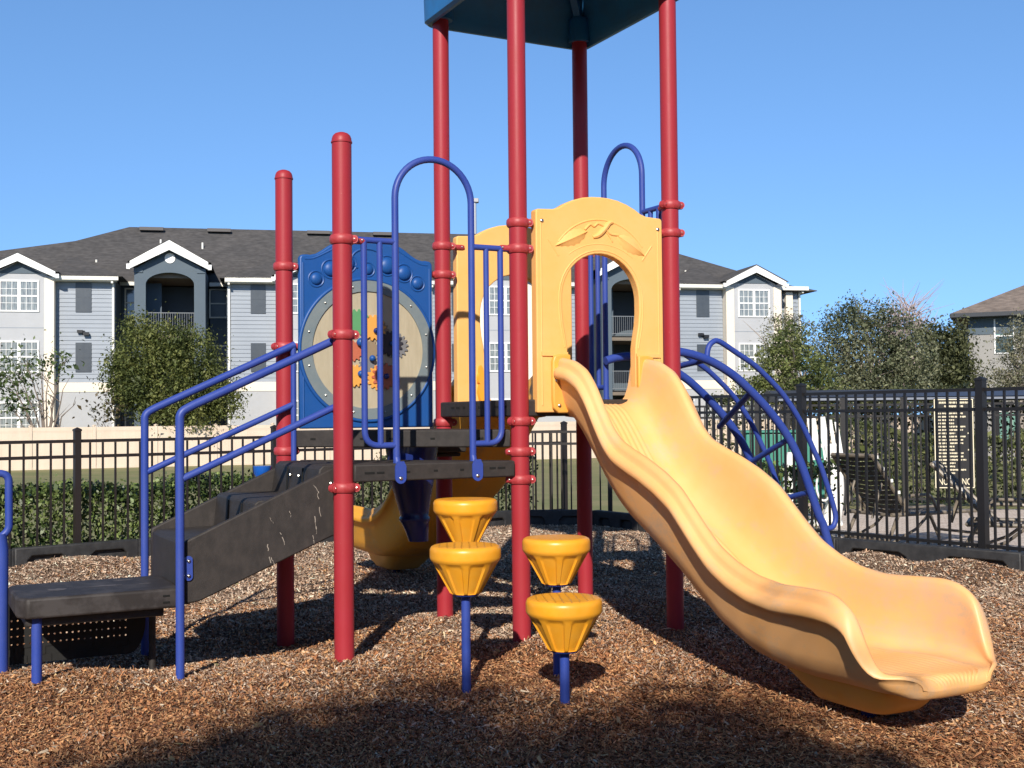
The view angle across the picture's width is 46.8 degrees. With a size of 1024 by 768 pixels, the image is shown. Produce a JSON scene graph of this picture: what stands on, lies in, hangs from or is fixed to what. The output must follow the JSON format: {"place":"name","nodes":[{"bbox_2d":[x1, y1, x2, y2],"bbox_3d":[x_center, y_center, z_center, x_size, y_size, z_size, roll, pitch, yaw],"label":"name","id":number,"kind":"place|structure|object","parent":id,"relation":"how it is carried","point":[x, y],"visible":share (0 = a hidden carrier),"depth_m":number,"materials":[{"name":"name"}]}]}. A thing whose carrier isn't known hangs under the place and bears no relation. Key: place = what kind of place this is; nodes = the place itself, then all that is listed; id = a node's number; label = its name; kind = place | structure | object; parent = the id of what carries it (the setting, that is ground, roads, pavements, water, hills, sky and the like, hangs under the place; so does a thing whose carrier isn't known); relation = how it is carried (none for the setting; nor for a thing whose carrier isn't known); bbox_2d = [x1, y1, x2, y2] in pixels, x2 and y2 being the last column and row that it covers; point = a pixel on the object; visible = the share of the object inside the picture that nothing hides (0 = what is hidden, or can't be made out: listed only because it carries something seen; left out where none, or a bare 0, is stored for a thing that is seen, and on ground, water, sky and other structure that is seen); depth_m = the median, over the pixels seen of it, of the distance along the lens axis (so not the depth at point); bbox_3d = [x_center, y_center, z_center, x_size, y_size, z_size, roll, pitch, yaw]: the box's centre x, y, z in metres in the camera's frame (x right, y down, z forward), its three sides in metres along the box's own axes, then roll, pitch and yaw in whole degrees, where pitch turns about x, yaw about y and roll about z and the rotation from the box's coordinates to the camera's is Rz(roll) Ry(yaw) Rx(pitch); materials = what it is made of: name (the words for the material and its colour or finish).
{"place":"outdoors","nodes":[
{"label":"outdoors","id":0,"kind":"place"},
{"bbox_2d":[0,524,1023,767],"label":"mulch ground","id":1,"kind":"structure","parent":0,"point":[997,579],"depth_m":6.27,"materials":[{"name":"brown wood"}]},
{"bbox_2d":[433,497,496,541],"bbox_3d":[-0.260,1.271,6.720,0.365,1.239,0.365,0,-2,-27],"label":"stepping pod","id":2,"kind":"object","parent":1,"relation":"on","point":[465,519],"visible":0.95,"depth_m":6.62,"materials":[{"name":"plastic"}]},
{"bbox_2d":[430,542,500,692],"bbox_3d":[-0.234,1.347,6.048,0.365,1.049,0.365,0,-2,-3],"label":"stepping pod","id":3,"kind":"object","parent":1,"relation":"on","point":[465,570],"visible":1,"depth_m":5.97,"materials":[{"name":"plastic"}]},
{"bbox_2d":[0,0,996,717],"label":"play structure","id":4,"kind":"object","parent":1,"relation":"on","point":[758,562],"visible":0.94,"depth_m":7.22,"materials":[{"name":"red paint"}]},
{"bbox_2d":[522,534,589,676],"bbox_3d":[0.242,1.347,6.334,0.365,1.055,0.365,-2,-2,41],"label":"stepping pod","id":5,"kind":"object","parent":1,"relation":"on","point":[556,561],"visible":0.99,"depth_m":6.24,"materials":[{"name":"plastic"}]},
{"bbox_2d":[526,592,601,704],"bbox_3d":[0.251,1.436,5.636,0.365,0.839,0.365,0,-2,-4],"label":"stepping pod","id":6,"kind":"object","parent":1,"relation":"on","point":[563,622],"visible":0.99,"depth_m":5.54,"materials":[{"name":"plastic"}]},
{"bbox_2d":[0,417,1023,545],"bbox_3d":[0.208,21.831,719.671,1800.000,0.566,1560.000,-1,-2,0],"label":"lawn","id":7,"kind":"structure","parent":0,"point":[96,473],"depth_m":30.97,"materials":[{"name":"green plant"}]},
{"bbox_2d":[0,329,89,427],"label":"young tree","id":8,"kind":"object","parent":7,"relation":"on","point":[16,382],"visible":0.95,"depth_m":49.77,"materials":[{"name":"green plant"}]},
{"bbox_2d":[72,358,134,426],"bbox_3d":[-17.045,1.346,49.946,2.499,4.887,2.437,1,-2,-34],"label":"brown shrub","id":9,"kind":"object","parent":7,"relation":"on","point":[107,411],"visible":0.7,"depth_m":49.90,"materials":[{"name":"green plant"}]},
{"bbox_2d":[0,469,255,548],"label":"hedge","id":10,"kind":"object","parent":7,"relation":"on","point":[57,492],"visible":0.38,"depth_m":12.23,"materials":[{"name":"green plant"}]},
{"bbox_2d":[92,299,252,437],"bbox_3d":[-14.494,0.088,50.438,6.928,7.400,4.573,-1,-2,0],"label":"broadleaf tree","id":11,"kind":"object","parent":7,"relation":"on","point":[171,359],"visible":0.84,"depth_m":49.90,"materials":[{"name":"green plant"}]},
{"bbox_2d":[9,510,511,566],"bbox_3d":[-4.078,1.718,11.800,10.751,0.300,0.102,1,-2,-40],"label":"playground border","id":12,"kind":"object","parent":7,"relation":"on","point":[19,556],"visible":0.2,"depth_m":11.68,"materials":[{"name":"black plastic"}]},
{"bbox_2d":[0,421,567,548],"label":"metal fence","id":13,"kind":"object","parent":7,"relation":"on","point":[77,441],"visible":0.25,"depth_m":12.20,"materials":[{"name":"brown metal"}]},
{"bbox_2d":[0,227,816,427],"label":"apartment building","id":14,"kind":"structure","parent":7,"relation":"on","point":[90,289],"depth_m":61.57,"materials":[{"name":"grey paint"}]},
{"bbox_2d":[0,280,38,311],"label":"window","id":15,"kind":"structure","parent":14,"relation":"in","point":[15,295],"depth_m":57.10,"materials":[{"name":"white"}]},
{"bbox_2d":[0,341,38,372],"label":"window","id":16,"kind":"structure","parent":14,"relation":"in","point":[28,346],"depth_m":57.03,"materials":[{"name":"white"}]},
{"bbox_2d":[0,402,38,427],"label":"window","id":17,"kind":"structure","parent":14,"relation":"in","point":[6,418],"depth_m":56.92,"materials":[{"name":"white"}]},
{"bbox_2d":[75,343,90,371],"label":"screened window","id":18,"kind":"structure","parent":14,"relation":"in","point":[84,355],"depth_m":58.06,"materials":[{"name":"grey glass"}]},
{"bbox_2d":[76,283,90,311],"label":"screened window","id":19,"kind":"structure","parent":14,"relation":"in","point":[83,290],"depth_m":58.15,"materials":[{"name":"grey glass"}]},
{"bbox_2d":[125,288,133,317],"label":"window","id":20,"kind":"structure","parent":14,"relation":"in","point":[130,291],"depth_m":61.01,"materials":[{"name":"black"}]},
{"bbox_2d":[125,405,133,426],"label":"window","id":21,"kind":"structure","parent":14,"relation":"in","point":[130,420],"depth_m":60.83,"materials":[{"name":"black"}]},
{"bbox_2d":[209,289,226,317],"bbox_3d":[-15.347,-4.201,61.873,0.930,1.530,0.070,0,-2,-11],"label":"window","id":22,"kind":"structure","parent":14,"relation":"in","point":[217,303],"depth_m":61.87,"materials":[{"name":"black"}]},
{"bbox_2d":[209,345,226,374],"bbox_3d":[-15.319,-1.257,61.791,0.930,1.540,0.070,0,-2,-11],"label":"window","id":23,"kind":"structure","parent":14,"relation":"in","point":[224,347],"depth_m":61.84,"materials":[{"name":"black"}]},
{"bbox_2d":[209,402,227,425],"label":"window","id":24,"kind":"structure","parent":14,"relation":"in","point":[224,421],"depth_m":61.74,"materials":[{"name":"black"}]},
{"bbox_2d":[251,285,265,313],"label":"screened window","id":25,"kind":"structure","parent":14,"relation":"in","point":[258,292],"depth_m":59.80,"materials":[{"name":"grey glass"}]},
{"bbox_2d":[251,343,265,371],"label":"screened window","id":26,"kind":"structure","parent":14,"relation":"in","point":[257,349],"depth_m":59.71,"materials":[{"name":"grey glass"}]},
{"bbox_2d":[293,283,297,313],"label":"window","id":27,"kind":"structure","parent":14,"relation":"in","point":[295,285],"depth_m":59.70,"materials":[{"name":"white glass"}]},
{"bbox_2d":[451,287,452,314],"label":"screened window","id":28,"kind":"structure","parent":14,"relation":"in","point":[451,287],"depth_m":61.76,"materials":[{"name":"grey glass"}]},
{"bbox_2d":[452,344,453,370],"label":"screened window","id":29,"kind":"structure","parent":14,"relation":"in","point":[452,344],"depth_m":61.67,"materials":[{"name":"grey glass"}]},
{"bbox_2d":[489,286,509,314],"bbox_3d":[-0.345,-4.346,61.826,1.830,1.530,0.070,0,-2,-11],"label":"window","id":30,"kind":"structure","parent":14,"relation":"in","point":[493,297],"depth_m":61.73,"materials":[{"name":"white"}]},
{"bbox_2d":[489,342,509,371],"bbox_3d":[-0.317,-1.402,61.744,1.830,1.540,0.070,0,-2,-11],"label":"window","id":31,"kind":"structure","parent":14,"relation":"in","point":[493,345],"depth_m":61.65,"materials":[{"name":"white glass"}]},
{"bbox_2d":[696,290,709,316],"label":"screened window","id":32,"kind":"structure","parent":14,"relation":"in","point":[702,296],"depth_m":64.46,"materials":[{"name":"grey glass"}]},
{"bbox_2d":[697,344,709,370],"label":"screened window","id":33,"kind":"structure","parent":14,"relation":"in","point":[700,347],"depth_m":64.36,"materials":[{"name":"grey glass"}]},
{"bbox_2d":[739,401,766,419],"bbox_3d":[13.241,1.478,64.378,1.830,1.530,0.070,0,-2,-11],"label":"window","id":34,"kind":"structure","parent":14,"relation":"in","point":[747,408],"depth_m":64.33,"materials":[{"name":"white"}]},
{"bbox_2d":[738,289,769,316],"bbox_3d":[13.185,-4.399,64.542,1.830,1.530,0.070,0,-2,-11],"label":"window","id":35,"kind":"structure","parent":14,"relation":"in","point":[751,302],"depth_m":64.52,"materials":[{"name":"white"}]},
{"bbox_2d":[738,343,770,370],"bbox_3d":[13.213,-1.455,64.460,1.830,1.540,0.070,0,-2,-11],"label":"window","id":36,"kind":"structure","parent":14,"relation":"in","point":[750,348],"depth_m":64.39,"materials":[{"name":"white"}]},
{"bbox_2d":[355,452,538,510],"bbox_3d":[-1.216,1.401,15.358,3.561,1.182,0.983,1,-2,-40],"label":"hedge","id":37,"kind":"object","parent":7,"relation":"on","point":[377,496],"visible":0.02,"depth_m":14.69,"materials":[{"name":"green plant"}]},
{"bbox_2d":[0,417,933,470],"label":"vinyl wall fence","id":38,"kind":"object","parent":7,"relation":"on","point":[41,433],"visible":0.24,"depth_m":49.22,"materials":[{"name":"beige plastic"}]},
{"bbox_2d":[474,198,478,233],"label":"light pole","id":39,"kind":"object","parent":7,"relation":"on","point":[476,200],"visible":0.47,"depth_m":84.23,"materials":[{"name":"grey metal"}]},
{"bbox_2d":[530,509,592,525],"bbox_3d":[0.547,1.771,15.255,1.072,0.300,0.100,-1,-2,3],"label":"playground border","id":40,"kind":"object","parent":7,"relation":"on","point":[568,517],"visible":0.22,"depth_m":15.21,"materials":[{"name":"black plastic"}]},
{"bbox_2d":[529,430,612,510],"bbox_3d":[0.649,1.306,15.475,1.332,1.640,0.065,-1,-2,11],"label":"metal fence","id":41,"kind":"object","parent":7,"relation":"on","point":[610,495],"visible":0.23,"depth_m":15.48,"materials":[{"name":"brown metal"}]},
{"bbox_2d":[747,302,816,420],"bbox_3d":[9.665,0.263,42.040,2.627,6.271,2.347,-1,-2,0],"label":"grey twig tree","id":42,"kind":"object","parent":7,"relation":"on","point":[784,322],"visible":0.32,"depth_m":41.94,"materials":[{"name":"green plant"}]},
{"bbox_2d":[739,430,825,507],"bbox_3d":[4.542,1.611,19.909,1.505,1.668,1.200,-1,-2,6],"label":"transformer box","id":43,"kind":"object","parent":7,"relation":"on","point":[779,450],"visible":0.06,"depth_m":19.48,"materials":[{"name":"green paint"}]},
{"bbox_2d":[715,305,855,429],"bbox_3d":[7.739,0.374,32.949,4.090,5.225,2.235,-1,-2,0],"label":"willow tree","id":44,"kind":"object","parent":7,"relation":"on","point":[759,383],"visible":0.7,"depth_m":32.86,"materials":[{"name":"green plant"}]},
{"bbox_2d":[741,455,851,534],"bbox_3d":[2.703,1.391,14.526,0.890,1.081,3.088,1,-2,-36],"label":"hedge","id":45,"kind":"object","parent":7,"relation":"on","point":[790,472],"visible":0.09,"depth_m":13.50,"materials":[{"name":"green plant"}]},
{"bbox_2d":[593,510,1023,572],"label":"playground border","id":46,"kind":"object","parent":7,"relation":"on","point":[915,552],"visible":0.15,"depth_m":10.88,"materials":[{"name":"black plastic"}]},
{"bbox_2d":[690,376,1023,551],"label":"metal fence","id":47,"kind":"object","parent":7,"relation":"on","point":[980,389],"visible":0.52,"depth_m":11.70,"materials":[{"name":"black metal"}]},
{"bbox_2d":[708,381,1023,478],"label":"hedge","id":48,"kind":"object","parent":7,"relation":"on","point":[725,400],"visible":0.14,"depth_m":32.97,"materials":[{"name":"green plant"}]},
{"bbox_2d":[794,289,953,475],"bbox_3d":[10.616,0.116,36.049,5.733,6.015,3.677,-1,-2,0],"label":"live oak","id":49,"kind":"object","parent":7,"relation":"on","point":[880,372],"visible":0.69,"depth_m":35.62,"materials":[{"name":"green plant"}]},
{"bbox_2d":[816,345,969,418],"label":"tree line","id":50,"kind":"object","parent":7,"relation":"on","point":[892,408],"depth_m":93.82,"materials":[{"name":"green plant"}]},
{"bbox_2d":[763,389,1023,482],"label":"covered walkway","id":51,"kind":"structure","parent":7,"relation":"on","point":[998,396],"depth_m":30.18,"materials":[{"name":"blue metal"}]},
{"bbox_2d":[865,278,954,448],"bbox_3d":[18.530,-0.713,55.842,4.600,8.898,4.962,-1,-2,0],"label":"bare tree","id":52,"kind":"object","parent":7,"relation":"on","point":[910,306],"visible":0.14,"depth_m":55.60,"materials":[{"name":"grey plant"}]},
{"bbox_2d":[816,413,1023,504],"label":"hedge","id":53,"kind":"object","parent":7,"relation":"on","point":[870,427],"visible":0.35,"depth_m":19.74,"materials":[{"name":"green plant"}]},
{"bbox_2d":[898,307,997,416],"bbox_3d":[16.174,0.273,43.955,4.118,6.288,3.195,-1,-2,13],"label":"dark oak","id":54,"kind":"object","parent":7,"relation":"on","point":[958,370],"visible":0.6,"depth_m":43.62,"materials":[{"name":"green plant"}]},
{"bbox_2d":[950,285,1023,460],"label":"grey house","id":55,"kind":"structure","parent":7,"relation":"on","point":[989,313],"depth_m":49.68,"materials":[{"name":"paint"}]},
{"bbox_2d":[994,318,1014,353],"bbox_3d":[20.573,-1.994,49.482,0.800,1.459,0.049,-1,-2,24],"label":"window","id":56,"kind":"structure","parent":55,"relation":"in","point":[996,345],"depth_m":49.53,"materials":[{"name":"white"}]},
{"bbox_2d":[999,411,1014,438],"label":"window","id":57,"kind":"structure","parent":55,"relation":"in","point":[1007,419],"depth_m":49.36,"materials":[{"name":"white"}]},
{"bbox_2d":[974,307,1023,469],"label":"grey green tree","id":58,"kind":"object","parent":7,"relation":"on","point":[1016,378],"visible":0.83,"depth_m":40.92,"materials":[{"name":"green plant"}]},
{"bbox_2d":[0,0,1023,415],"label":"sky","id":59,"kind":"structure","parent":0,"point":[832,148],"materials":[{"name":"blue"}]},
{"bbox_2d":[808,509,1023,551],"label":"pool deck","id":60,"kind":"structure","parent":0,"point":[1012,513],"depth_m":14.90,"materials":[{"name":"beige concrete"}]},
{"bbox_2d":[783,417,843,525],"bbox_3d":[3.920,1.127,15.405,0.780,1.400,0.574,-1,-2,15],"label":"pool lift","id":61,"kind":"object","parent":60,"relation":"on","point":[815,442],"visible":0.3,"depth_m":15.33,"materials":[{"name":"white paint"}]},
{"bbox_2d":[695,396,1023,510],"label":"metal fence","id":62,"kind":"object","parent":60,"relation":"on","point":[841,417],"visible":0.37,"depth_m":17.49,"materials":[{"name":"black metal"}]},
{"bbox_2d":[933,398,974,488],"bbox_3d":[6.332,0.852,16.962,0.562,1.289,0.017,-1,-2,5],"label":"pool rules sign","id":63,"kind":"object","parent":62,"relation":"attached to","point":[964,435],"visible":0.55,"depth_m":16.96,"materials":[{"name":"black"}]},
{"bbox_2d":[830,453,992,541],"bbox_3d":[4.415,1.256,13.041,1.753,1.022,0.697,0,-2,-26],"label":"pool lounger","id":64,"kind":"object","parent":60,"relation":"on","point":[881,493],"visible":0.62,"depth_m":12.78,"materials":[{"name":"brown metal"}]},
{"bbox_2d":[930,460,1023,548],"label":"pool lounger","id":65,"kind":"object","parent":60,"relation":"on","point":[954,480],"visible":0.56,"depth_m":11.51,"materials":[{"name":"brown metal"}]}
]}

